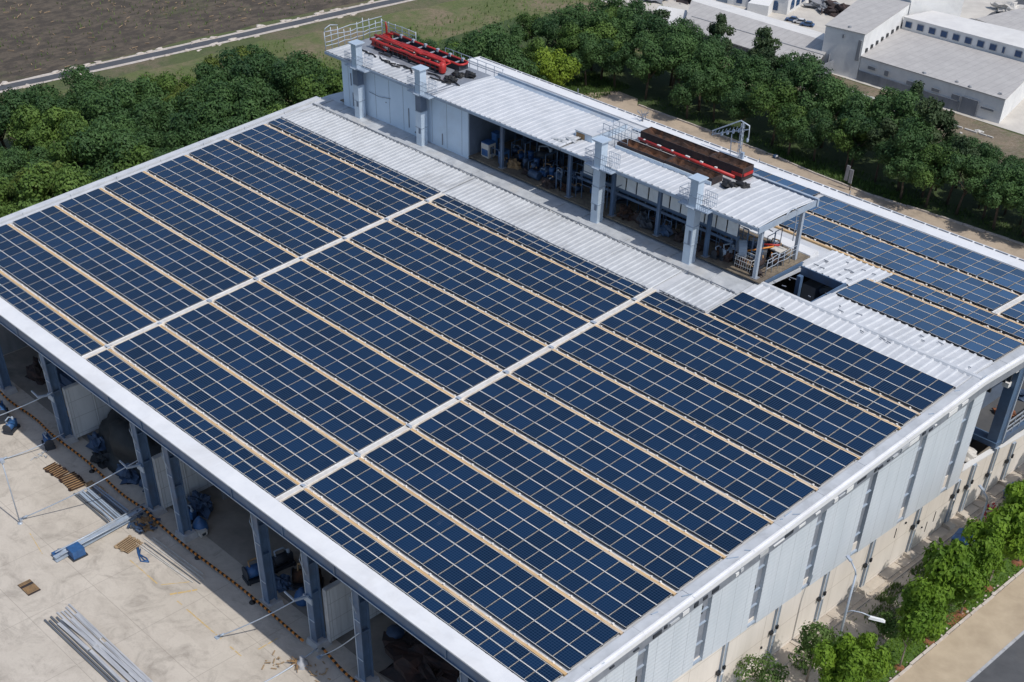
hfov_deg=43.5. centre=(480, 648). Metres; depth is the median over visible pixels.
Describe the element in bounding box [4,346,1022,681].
shop floor
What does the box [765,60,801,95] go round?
leafy tree
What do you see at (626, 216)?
scrap heap
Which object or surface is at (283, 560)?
workshop machine
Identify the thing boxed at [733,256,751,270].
scrap heap
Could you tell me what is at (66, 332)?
solar array
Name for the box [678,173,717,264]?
ventilation shaft
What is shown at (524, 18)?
leafy tree
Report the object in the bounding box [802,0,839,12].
scrap heap
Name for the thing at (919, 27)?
window
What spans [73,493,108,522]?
steel pipe
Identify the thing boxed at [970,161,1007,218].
leafy tree
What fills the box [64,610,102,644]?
metal plank
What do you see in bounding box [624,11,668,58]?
leafy tree
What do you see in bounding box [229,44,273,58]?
leafy tree
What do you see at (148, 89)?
leafy tree
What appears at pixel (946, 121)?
leafy tree
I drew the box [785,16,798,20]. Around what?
parked car
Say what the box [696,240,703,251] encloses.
scrap heap
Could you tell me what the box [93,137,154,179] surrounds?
leafy tree
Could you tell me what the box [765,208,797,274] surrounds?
end guard rail
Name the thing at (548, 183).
scrap heap
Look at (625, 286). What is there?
solar array
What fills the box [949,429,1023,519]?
concrete wall
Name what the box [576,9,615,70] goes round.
leafy tree
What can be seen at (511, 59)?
leafy tree
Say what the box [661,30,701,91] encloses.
leafy tree
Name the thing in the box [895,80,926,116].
pointed tree
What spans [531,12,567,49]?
leafy tree
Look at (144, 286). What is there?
solar array
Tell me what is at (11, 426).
workshop machine
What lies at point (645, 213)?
scrap heap
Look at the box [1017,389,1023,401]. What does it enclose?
scrap heap
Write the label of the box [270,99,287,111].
leafy tree
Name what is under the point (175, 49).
road
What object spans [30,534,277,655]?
road markings
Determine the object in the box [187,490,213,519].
bundle
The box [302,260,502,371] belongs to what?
cable tray
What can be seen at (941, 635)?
stone litter
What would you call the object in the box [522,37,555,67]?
leafy tree
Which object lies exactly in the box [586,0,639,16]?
leafy tree
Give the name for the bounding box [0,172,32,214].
leafy tree
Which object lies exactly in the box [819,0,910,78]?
tall block
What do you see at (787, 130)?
leafy tree
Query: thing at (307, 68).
leafy tree
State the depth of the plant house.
87.44 m
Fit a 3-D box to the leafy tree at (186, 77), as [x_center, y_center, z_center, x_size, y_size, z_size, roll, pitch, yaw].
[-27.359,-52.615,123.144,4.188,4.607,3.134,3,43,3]
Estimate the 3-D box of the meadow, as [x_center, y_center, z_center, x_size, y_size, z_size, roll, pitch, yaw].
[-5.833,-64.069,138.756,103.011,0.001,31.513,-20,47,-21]
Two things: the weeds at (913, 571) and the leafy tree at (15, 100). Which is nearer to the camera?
the weeds at (913, 571)
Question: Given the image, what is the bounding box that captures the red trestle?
[747,243,779,256]
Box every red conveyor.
[369,34,450,72]
[390,31,468,70]
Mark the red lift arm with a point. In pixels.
(387, 34)
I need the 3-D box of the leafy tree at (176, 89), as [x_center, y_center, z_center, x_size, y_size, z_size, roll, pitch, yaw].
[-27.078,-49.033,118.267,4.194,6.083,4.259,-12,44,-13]
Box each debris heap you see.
[551,137,566,142]
[563,136,577,142]
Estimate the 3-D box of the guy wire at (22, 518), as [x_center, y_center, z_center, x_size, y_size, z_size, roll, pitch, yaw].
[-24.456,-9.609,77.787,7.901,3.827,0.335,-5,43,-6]
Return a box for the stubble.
[3,0,305,69]
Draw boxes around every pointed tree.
[706,13,736,54]
[745,25,781,56]
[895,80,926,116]
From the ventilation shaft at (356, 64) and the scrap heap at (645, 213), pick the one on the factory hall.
the ventilation shaft at (356, 64)
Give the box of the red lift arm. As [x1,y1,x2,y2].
[382,22,393,37]
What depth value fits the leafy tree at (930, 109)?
110.49 m
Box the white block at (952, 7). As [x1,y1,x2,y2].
[901,0,963,16]
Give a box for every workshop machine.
[0,400,9,424]
[2,416,20,435]
[41,432,55,450]
[187,504,198,523]
[242,557,259,585]
[272,547,295,572]
[290,563,323,590]
[504,157,507,166]
[512,145,521,155]
[514,149,526,161]
[520,159,529,168]
[533,146,553,165]
[538,168,546,177]
[539,163,552,176]
[540,159,550,166]
[554,169,566,186]
[572,172,583,184]
[572,183,583,193]
[583,176,591,185]
[615,190,629,203]
[640,201,656,216]
[672,209,680,223]
[710,245,720,259]
[718,243,734,260]
[719,236,735,245]
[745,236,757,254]
[751,255,766,268]
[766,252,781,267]
[767,238,782,246]
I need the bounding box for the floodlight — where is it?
[1002,371,1018,387]
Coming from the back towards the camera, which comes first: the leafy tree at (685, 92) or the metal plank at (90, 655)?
the leafy tree at (685, 92)
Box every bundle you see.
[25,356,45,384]
[85,431,105,452]
[90,449,109,468]
[116,463,139,484]
[139,479,158,492]
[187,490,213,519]
[274,573,294,592]
[329,576,337,583]
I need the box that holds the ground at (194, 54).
[0,0,1023,681]
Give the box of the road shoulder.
[0,0,412,92]
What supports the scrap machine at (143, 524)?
on the yard at (151, 629)
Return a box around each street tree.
[811,632,868,681]
[854,632,892,681]
[894,574,949,670]
[921,537,990,644]
[955,517,1006,617]
[982,481,1023,591]
[1004,479,1023,566]
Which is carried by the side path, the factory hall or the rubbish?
the rubbish
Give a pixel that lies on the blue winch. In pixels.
(76, 551)
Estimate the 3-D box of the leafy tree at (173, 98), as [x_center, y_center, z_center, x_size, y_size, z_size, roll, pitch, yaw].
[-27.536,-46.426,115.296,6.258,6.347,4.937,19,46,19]
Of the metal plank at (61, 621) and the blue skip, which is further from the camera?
the blue skip
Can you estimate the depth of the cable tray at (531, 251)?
82.28 m
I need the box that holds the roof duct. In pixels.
[575,119,628,142]
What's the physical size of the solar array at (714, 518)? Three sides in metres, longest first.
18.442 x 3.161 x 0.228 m
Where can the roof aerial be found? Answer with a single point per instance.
(643, 115)
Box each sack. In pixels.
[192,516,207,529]
[294,587,306,606]
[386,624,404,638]
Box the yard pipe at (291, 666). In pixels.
[264,648,317,681]
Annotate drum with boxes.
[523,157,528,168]
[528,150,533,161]
[528,169,541,180]
[531,162,536,167]
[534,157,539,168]
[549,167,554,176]
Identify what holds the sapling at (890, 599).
on the side path
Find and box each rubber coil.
[444,75,457,82]
[451,70,464,77]
[464,70,475,78]
[721,179,737,187]
[735,181,750,188]
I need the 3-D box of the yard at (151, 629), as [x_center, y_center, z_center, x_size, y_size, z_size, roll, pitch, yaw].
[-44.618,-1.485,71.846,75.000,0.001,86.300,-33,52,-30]
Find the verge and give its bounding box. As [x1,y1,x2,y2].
[436,15,1023,242]
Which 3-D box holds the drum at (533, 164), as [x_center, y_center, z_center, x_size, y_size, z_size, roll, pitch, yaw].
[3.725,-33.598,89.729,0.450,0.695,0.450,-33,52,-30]
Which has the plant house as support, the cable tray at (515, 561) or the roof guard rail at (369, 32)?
the roof guard rail at (369, 32)
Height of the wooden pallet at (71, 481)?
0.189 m
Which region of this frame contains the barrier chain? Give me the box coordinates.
[0,390,357,681]
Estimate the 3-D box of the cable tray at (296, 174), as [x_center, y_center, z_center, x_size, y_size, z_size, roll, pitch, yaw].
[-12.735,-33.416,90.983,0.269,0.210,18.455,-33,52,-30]
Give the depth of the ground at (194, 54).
142.46 m
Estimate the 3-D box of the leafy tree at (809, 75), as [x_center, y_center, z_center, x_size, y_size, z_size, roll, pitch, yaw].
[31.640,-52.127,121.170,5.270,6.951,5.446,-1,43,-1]
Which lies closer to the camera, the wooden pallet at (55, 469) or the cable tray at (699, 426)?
the cable tray at (699, 426)
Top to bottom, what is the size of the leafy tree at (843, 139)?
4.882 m
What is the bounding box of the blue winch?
[51,542,87,561]
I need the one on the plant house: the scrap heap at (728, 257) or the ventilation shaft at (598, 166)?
the scrap heap at (728, 257)
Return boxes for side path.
[741,463,1023,681]
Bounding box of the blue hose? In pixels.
[136,545,148,562]
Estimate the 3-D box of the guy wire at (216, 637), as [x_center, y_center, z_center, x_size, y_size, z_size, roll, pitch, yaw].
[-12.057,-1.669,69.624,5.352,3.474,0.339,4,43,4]
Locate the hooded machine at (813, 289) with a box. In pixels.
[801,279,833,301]
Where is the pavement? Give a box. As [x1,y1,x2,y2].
[605,0,1023,134]
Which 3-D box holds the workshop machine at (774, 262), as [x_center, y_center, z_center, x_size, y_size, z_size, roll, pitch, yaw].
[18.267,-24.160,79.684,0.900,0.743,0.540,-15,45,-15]
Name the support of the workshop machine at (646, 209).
on the plant house
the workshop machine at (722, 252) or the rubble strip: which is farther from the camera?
the rubble strip
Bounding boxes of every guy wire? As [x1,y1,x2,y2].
[0,392,52,415]
[3,433,63,458]
[20,460,137,520]
[214,596,301,639]
[316,632,359,658]
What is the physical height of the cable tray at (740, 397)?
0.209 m
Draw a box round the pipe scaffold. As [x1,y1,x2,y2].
[602,119,638,145]
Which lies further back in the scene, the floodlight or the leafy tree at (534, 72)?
the leafy tree at (534, 72)
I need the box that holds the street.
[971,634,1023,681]
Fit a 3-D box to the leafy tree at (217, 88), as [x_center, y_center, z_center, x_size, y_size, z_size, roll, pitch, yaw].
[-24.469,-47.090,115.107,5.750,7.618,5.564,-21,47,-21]
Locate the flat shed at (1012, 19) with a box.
[975,9,1023,30]
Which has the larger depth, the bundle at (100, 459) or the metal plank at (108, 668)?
the bundle at (100, 459)
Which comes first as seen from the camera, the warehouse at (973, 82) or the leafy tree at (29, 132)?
the leafy tree at (29, 132)
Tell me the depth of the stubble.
145.98 m
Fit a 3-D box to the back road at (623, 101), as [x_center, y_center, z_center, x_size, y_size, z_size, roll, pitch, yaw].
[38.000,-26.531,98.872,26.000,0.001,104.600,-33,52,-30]
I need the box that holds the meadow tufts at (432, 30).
[163,0,662,147]
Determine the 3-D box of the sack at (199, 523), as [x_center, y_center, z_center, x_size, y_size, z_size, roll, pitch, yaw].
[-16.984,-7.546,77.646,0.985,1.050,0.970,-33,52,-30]
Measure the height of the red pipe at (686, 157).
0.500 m
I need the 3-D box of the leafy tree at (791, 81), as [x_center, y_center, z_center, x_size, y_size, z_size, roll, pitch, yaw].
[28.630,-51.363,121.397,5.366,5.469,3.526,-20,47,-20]
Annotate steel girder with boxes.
[53,503,147,561]
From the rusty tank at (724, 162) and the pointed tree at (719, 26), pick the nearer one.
the rusty tank at (724, 162)
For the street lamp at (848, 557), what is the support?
on the side path
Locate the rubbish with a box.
[984,502,997,517]
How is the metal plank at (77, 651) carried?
on the yard at (151, 629)
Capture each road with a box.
[0,0,405,90]
[585,91,1023,258]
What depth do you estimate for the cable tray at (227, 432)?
70.36 m
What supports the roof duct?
on the plant house
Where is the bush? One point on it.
(887, 628)
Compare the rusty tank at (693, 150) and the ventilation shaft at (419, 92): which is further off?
the ventilation shaft at (419, 92)
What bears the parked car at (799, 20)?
on the pavement
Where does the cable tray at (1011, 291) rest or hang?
on the factory hall
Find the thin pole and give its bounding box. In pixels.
[0,458,22,524]
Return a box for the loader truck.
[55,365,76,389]
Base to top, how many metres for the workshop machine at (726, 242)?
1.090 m
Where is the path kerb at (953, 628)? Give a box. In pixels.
[889,568,1023,681]
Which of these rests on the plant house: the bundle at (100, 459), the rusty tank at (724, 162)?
the rusty tank at (724, 162)
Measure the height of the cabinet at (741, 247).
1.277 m
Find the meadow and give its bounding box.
[59,0,641,100]
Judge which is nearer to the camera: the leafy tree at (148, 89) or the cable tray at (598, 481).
the cable tray at (598, 481)
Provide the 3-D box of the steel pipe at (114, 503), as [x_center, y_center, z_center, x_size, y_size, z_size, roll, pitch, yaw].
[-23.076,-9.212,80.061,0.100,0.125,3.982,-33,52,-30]
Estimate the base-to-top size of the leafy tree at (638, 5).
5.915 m
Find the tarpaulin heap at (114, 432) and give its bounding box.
[98,409,160,478]
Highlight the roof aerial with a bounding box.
[638,110,648,121]
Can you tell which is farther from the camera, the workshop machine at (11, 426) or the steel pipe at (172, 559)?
the workshop machine at (11, 426)
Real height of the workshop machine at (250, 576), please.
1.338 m
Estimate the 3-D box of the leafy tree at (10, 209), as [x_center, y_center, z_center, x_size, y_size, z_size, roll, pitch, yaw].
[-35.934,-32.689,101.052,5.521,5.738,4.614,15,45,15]
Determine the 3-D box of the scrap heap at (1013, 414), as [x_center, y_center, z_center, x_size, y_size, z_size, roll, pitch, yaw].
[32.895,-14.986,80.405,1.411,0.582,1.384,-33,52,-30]
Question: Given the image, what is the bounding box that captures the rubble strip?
[635,15,1023,163]
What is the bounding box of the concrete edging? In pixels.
[957,125,992,138]
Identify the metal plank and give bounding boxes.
[44,619,110,681]
[49,620,115,681]
[50,616,118,681]
[56,612,128,681]
[56,616,90,650]
[57,622,89,650]
[61,611,135,681]
[61,618,96,645]
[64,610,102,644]
[65,606,144,681]
[68,603,152,681]
[70,618,101,646]
[74,613,102,638]
[89,650,124,681]
[92,645,134,681]
[100,645,140,680]
[104,641,148,681]
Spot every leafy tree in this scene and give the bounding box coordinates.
[0,87,33,149]
[0,146,21,182]
[0,146,52,172]
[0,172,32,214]
[0,178,16,203]
[0,200,42,217]
[3,102,62,165]
[7,160,70,201]
[12,159,91,210]
[18,82,68,127]
[24,157,71,173]
[26,138,73,165]
[39,105,86,172]
[44,116,102,170]
[58,64,104,99]
[59,78,109,112]
[65,94,78,114]
[65,115,109,167]
[67,123,144,180]
[77,82,157,120]
[78,87,101,118]
[82,112,151,174]
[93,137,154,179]
[100,107,153,132]
[101,76,137,96]
[110,77,172,106]
[130,97,181,147]
[132,70,178,101]
[139,127,167,157]
[149,125,205,157]
[149,148,171,158]
[151,95,202,144]
[161,82,192,104]
[167,108,227,145]
[173,80,236,127]
[178,73,198,90]
[187,74,229,115]
[189,47,242,102]
[196,97,265,128]
[196,115,247,140]
[203,45,250,107]
[226,74,274,117]
[228,52,294,115]
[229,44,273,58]
[240,51,282,82]
[259,101,289,115]
[265,50,324,106]
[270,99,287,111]
[289,63,342,103]
[295,62,329,73]
[309,69,340,96]
[410,35,436,47]
[442,37,464,50]
[443,43,472,58]
[447,41,467,51]
[460,30,477,46]
[462,43,492,60]
[467,20,527,72]
[495,50,523,70]
[503,23,525,56]
[512,56,549,81]
[515,12,540,43]
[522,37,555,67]
[528,46,582,85]
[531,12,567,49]
[552,2,587,27]
[554,20,584,77]
[557,15,582,37]
[567,31,604,86]
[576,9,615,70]
[576,19,629,79]
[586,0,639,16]
[596,5,627,26]
[597,38,639,87]
[606,5,637,69]
[622,0,654,52]
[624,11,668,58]
[625,38,672,99]
[631,29,668,84]
[647,20,697,85]
[647,33,709,103]
[649,8,671,32]
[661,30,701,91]
[668,16,704,40]
[668,63,712,118]
[679,41,734,110]
[692,30,729,49]
[692,38,728,101]
[699,66,733,121]
[718,85,762,136]
[721,53,774,119]
[723,46,754,78]
[745,76,807,145]
[757,46,781,107]
[764,75,811,124]
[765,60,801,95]
[774,51,816,86]
[774,107,810,155]
[788,55,834,117]
[794,107,839,161]
[796,76,861,147]
[817,84,862,114]
[828,118,872,172]
[834,106,881,168]
[842,90,895,159]
[846,97,878,145]
[865,116,898,181]
[870,89,921,137]
[871,116,934,190]
[874,85,900,138]
[882,147,930,199]
[902,96,944,181]
[908,142,964,207]
[911,143,946,197]
[927,109,959,145]
[935,140,950,190]
[938,135,980,204]
[940,153,994,214]
[946,135,983,187]
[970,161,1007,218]
[971,142,1005,161]
[975,141,1002,162]
[975,164,1023,229]
[977,156,999,207]
[997,161,1023,214]
[1001,154,1023,180]
[1014,176,1023,236]
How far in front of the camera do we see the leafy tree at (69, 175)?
99.14 m
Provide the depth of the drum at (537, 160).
90.08 m
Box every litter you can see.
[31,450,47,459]
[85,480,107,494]
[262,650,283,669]
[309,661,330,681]
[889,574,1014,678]
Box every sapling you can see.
[733,651,789,681]
[788,619,844,681]
[883,581,900,607]
[943,601,959,623]
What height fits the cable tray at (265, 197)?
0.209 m
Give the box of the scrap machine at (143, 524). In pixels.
[127,510,160,533]
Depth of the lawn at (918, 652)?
70.89 m
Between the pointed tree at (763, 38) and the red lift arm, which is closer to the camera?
the red lift arm
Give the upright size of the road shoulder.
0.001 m
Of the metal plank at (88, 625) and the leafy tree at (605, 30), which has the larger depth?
the leafy tree at (605, 30)
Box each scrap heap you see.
[379,631,459,681]
[507,158,520,169]
[521,167,542,177]
[541,177,558,188]
[558,182,572,192]
[617,204,633,220]
[617,207,631,220]
[631,212,642,224]
[635,210,649,222]
[639,215,654,230]
[643,0,667,3]
[649,216,660,228]
[653,222,673,236]
[661,202,683,219]
[672,229,684,241]
[676,0,690,4]
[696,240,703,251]
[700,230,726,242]
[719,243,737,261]
[723,250,735,262]
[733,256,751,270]
[749,262,764,276]
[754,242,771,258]
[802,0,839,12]
[821,0,849,16]
[990,1,1023,12]
[993,408,1016,417]
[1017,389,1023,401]
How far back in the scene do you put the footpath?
70.84 m
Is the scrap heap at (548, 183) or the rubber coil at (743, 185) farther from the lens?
the scrap heap at (548, 183)
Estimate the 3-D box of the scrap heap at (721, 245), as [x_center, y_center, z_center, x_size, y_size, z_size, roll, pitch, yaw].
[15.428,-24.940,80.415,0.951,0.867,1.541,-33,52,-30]
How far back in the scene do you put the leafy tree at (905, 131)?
110.21 m
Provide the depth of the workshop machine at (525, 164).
90.27 m
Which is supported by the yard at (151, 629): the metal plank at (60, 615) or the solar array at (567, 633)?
the metal plank at (60, 615)
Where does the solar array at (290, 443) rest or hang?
on the factory hall
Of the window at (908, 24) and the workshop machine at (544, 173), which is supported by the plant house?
the workshop machine at (544, 173)
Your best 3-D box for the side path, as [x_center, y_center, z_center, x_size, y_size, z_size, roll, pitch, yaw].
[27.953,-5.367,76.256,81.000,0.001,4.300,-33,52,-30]
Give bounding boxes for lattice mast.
[712,120,749,158]
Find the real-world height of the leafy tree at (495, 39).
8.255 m
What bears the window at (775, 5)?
in the white office
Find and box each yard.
[0,345,387,681]
[989,0,1023,14]
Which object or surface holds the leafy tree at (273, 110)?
on the wood floor
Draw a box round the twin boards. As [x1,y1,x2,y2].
[844,165,853,189]
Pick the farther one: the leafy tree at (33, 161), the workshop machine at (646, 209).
the leafy tree at (33, 161)
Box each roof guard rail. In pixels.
[324,16,415,49]
[445,47,503,75]
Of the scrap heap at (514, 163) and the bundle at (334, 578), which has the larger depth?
the scrap heap at (514, 163)
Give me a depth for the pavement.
148.92 m
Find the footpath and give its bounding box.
[894,572,1023,681]
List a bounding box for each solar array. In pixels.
[0,224,153,343]
[0,274,101,355]
[13,206,202,319]
[59,188,250,297]
[86,350,296,497]
[104,172,295,275]
[114,326,351,481]
[147,155,339,255]
[165,303,402,451]
[189,139,381,235]
[215,281,452,422]
[229,124,421,216]
[262,261,499,394]
[268,118,438,198]
[282,490,562,681]
[307,241,544,368]
[311,459,618,669]
[351,222,587,343]
[365,430,671,628]
[392,203,628,319]
[417,402,721,590]
[432,195,646,297]
[466,376,769,553]
[513,350,814,519]
[558,326,857,486]
[600,303,897,455]
[641,292,917,425]
[710,292,954,411]
[753,167,819,195]
[779,212,1018,310]
[807,196,1023,294]
[836,279,1022,361]
[882,274,1023,340]
[1001,300,1023,323]
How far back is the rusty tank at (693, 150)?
83.51 m
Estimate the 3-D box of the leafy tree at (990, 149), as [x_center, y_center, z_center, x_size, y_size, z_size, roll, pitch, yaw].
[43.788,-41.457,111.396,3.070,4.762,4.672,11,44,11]
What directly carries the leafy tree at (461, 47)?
on the wood floor
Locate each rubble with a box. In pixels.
[1,0,373,87]
[816,94,983,133]
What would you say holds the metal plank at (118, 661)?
on the metal plank at (68, 613)
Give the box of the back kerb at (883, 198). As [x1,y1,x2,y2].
[638,104,1023,244]
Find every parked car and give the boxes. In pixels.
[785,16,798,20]
[793,18,805,22]
[800,20,814,26]
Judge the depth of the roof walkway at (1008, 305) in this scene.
77.36 m
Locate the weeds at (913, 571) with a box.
[791,512,987,674]
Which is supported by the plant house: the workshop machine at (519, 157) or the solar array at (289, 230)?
the workshop machine at (519, 157)
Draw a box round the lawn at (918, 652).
[863,554,1022,681]
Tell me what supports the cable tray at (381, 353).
on the factory hall
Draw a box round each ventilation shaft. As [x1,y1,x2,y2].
[344,39,372,118]
[407,64,436,145]
[584,135,620,223]
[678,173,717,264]
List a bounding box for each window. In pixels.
[773,1,777,9]
[905,21,911,28]
[916,24,923,31]
[928,27,935,34]
[940,30,947,37]
[952,33,959,40]
[964,37,971,44]
[976,40,984,47]
[989,43,996,50]
[1014,50,1022,57]
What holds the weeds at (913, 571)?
on the side path
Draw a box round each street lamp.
[839,555,885,636]
[972,485,987,541]
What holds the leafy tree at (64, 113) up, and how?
on the wood floor
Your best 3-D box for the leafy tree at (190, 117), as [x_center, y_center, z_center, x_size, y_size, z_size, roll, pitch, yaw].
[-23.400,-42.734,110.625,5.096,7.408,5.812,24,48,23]
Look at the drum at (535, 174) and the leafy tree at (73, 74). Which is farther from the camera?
the leafy tree at (73, 74)
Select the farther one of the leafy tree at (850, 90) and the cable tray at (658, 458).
the leafy tree at (850, 90)
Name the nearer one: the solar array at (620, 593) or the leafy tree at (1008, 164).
the solar array at (620, 593)
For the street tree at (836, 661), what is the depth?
62.48 m
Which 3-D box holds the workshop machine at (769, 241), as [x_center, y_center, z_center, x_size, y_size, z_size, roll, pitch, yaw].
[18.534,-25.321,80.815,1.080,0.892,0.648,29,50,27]
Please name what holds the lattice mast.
on the factory hall
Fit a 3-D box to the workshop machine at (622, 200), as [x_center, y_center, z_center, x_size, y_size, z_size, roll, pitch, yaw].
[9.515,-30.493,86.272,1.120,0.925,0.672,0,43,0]
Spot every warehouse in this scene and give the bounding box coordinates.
[857,28,1023,123]
[902,11,1023,61]
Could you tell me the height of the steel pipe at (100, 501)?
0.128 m
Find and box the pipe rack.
[492,133,782,261]
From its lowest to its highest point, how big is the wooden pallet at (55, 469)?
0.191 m
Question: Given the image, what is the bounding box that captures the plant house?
[324,37,819,283]
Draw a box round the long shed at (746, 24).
[686,0,833,73]
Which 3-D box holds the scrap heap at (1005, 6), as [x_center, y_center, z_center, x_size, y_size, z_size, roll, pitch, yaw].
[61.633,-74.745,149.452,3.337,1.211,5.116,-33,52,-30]
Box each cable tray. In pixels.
[0,269,104,346]
[7,224,156,322]
[54,205,205,299]
[99,188,253,278]
[108,348,300,484]
[142,171,298,257]
[160,325,353,454]
[184,155,341,237]
[209,302,406,425]
[225,139,383,218]
[256,280,455,397]
[264,124,423,200]
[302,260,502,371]
[304,488,567,675]
[346,240,547,346]
[358,457,623,634]
[388,221,589,322]
[410,428,676,595]
[429,202,630,299]
[459,400,726,559]
[506,374,773,524]
[552,349,818,491]
[595,325,860,459]
[636,302,901,429]
[705,313,920,415]
[774,225,1023,325]
[806,211,1020,296]
[867,278,1023,345]
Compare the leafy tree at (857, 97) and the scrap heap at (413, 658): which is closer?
the scrap heap at (413, 658)
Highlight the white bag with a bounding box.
[964,446,978,465]
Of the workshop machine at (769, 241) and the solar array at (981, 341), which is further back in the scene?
the workshop machine at (769, 241)
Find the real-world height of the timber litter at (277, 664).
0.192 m
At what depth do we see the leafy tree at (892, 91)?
118.70 m
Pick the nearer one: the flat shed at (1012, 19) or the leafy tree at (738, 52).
the leafy tree at (738, 52)
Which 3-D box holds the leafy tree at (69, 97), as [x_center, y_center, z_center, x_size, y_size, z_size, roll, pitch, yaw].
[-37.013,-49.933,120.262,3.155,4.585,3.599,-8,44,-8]
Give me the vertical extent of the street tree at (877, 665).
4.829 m
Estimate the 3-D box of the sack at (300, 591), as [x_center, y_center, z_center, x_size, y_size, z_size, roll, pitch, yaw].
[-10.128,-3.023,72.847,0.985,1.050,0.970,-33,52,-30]
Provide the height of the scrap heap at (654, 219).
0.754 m
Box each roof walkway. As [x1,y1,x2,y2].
[82,192,444,358]
[275,287,656,501]
[992,294,1023,314]
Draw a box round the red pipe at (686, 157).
[637,137,752,177]
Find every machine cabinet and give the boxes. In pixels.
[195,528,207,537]
[481,139,495,158]
[491,130,499,154]
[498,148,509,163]
[770,246,786,261]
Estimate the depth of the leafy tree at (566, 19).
132.96 m
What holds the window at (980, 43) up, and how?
in the windowed warehouse at (1006, 42)
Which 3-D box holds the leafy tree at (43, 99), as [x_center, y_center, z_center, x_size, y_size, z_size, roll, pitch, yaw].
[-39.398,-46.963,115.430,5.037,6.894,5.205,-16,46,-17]
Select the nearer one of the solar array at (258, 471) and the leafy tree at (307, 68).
the solar array at (258, 471)
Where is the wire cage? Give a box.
[734,252,754,271]
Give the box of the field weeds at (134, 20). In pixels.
[0,0,331,77]
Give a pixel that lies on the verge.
(659, 87)
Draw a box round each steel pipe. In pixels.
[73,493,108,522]
[77,494,110,519]
[79,493,110,521]
[80,492,111,519]
[82,491,116,520]
[86,492,116,517]
[87,488,121,517]
[87,490,119,518]
[91,489,121,514]
[92,487,125,515]
[93,486,126,512]
[94,485,128,511]
[136,543,188,579]
[141,544,193,582]
[144,538,199,579]
[144,542,200,583]
[151,539,203,579]
[153,537,203,573]
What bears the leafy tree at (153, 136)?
on the wood floor
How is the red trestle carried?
on the plant house
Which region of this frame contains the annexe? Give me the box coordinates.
[647,6,686,28]
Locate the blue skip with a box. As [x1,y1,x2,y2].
[950,528,972,545]
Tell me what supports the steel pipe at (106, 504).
on the yard at (151, 629)
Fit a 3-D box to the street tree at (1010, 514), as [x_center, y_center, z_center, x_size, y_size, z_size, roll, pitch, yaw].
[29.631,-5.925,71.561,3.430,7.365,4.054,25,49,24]
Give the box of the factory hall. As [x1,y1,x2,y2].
[0,56,1023,681]
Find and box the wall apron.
[739,464,1023,681]
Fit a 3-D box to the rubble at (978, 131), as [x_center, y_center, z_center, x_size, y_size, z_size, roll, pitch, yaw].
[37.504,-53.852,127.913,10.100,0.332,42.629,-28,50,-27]
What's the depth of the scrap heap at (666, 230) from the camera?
82.59 m
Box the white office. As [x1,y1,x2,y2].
[727,0,807,15]
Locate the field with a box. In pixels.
[0,0,366,83]
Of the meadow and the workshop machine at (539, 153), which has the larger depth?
the meadow
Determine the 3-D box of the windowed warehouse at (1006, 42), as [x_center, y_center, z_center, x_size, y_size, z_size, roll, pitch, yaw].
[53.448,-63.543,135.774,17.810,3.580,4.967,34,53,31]
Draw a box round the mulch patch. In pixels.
[946,607,969,626]
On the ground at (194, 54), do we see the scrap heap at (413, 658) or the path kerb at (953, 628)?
the path kerb at (953, 628)
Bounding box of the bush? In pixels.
[874,601,899,638]
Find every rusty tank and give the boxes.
[615,138,673,166]
[640,127,716,164]
[708,152,753,180]
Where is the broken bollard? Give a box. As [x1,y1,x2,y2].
[287,655,308,672]
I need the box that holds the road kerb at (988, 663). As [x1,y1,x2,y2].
[966,630,1023,681]
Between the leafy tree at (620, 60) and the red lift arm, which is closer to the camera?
the red lift arm
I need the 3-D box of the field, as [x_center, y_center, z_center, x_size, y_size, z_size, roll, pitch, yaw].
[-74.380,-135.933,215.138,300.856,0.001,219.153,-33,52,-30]
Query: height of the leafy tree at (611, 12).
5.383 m
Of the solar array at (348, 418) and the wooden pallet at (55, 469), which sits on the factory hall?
the solar array at (348, 418)
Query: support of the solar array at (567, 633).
on the factory hall
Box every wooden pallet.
[18,579,40,595]
[43,462,69,477]
[58,471,86,490]
[114,535,142,553]
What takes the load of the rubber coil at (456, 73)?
on the plant house
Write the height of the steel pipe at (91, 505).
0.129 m
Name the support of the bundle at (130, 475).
on the yard at (151, 629)
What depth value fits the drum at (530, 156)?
91.08 m
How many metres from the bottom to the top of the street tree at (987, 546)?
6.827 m
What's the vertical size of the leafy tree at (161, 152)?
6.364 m

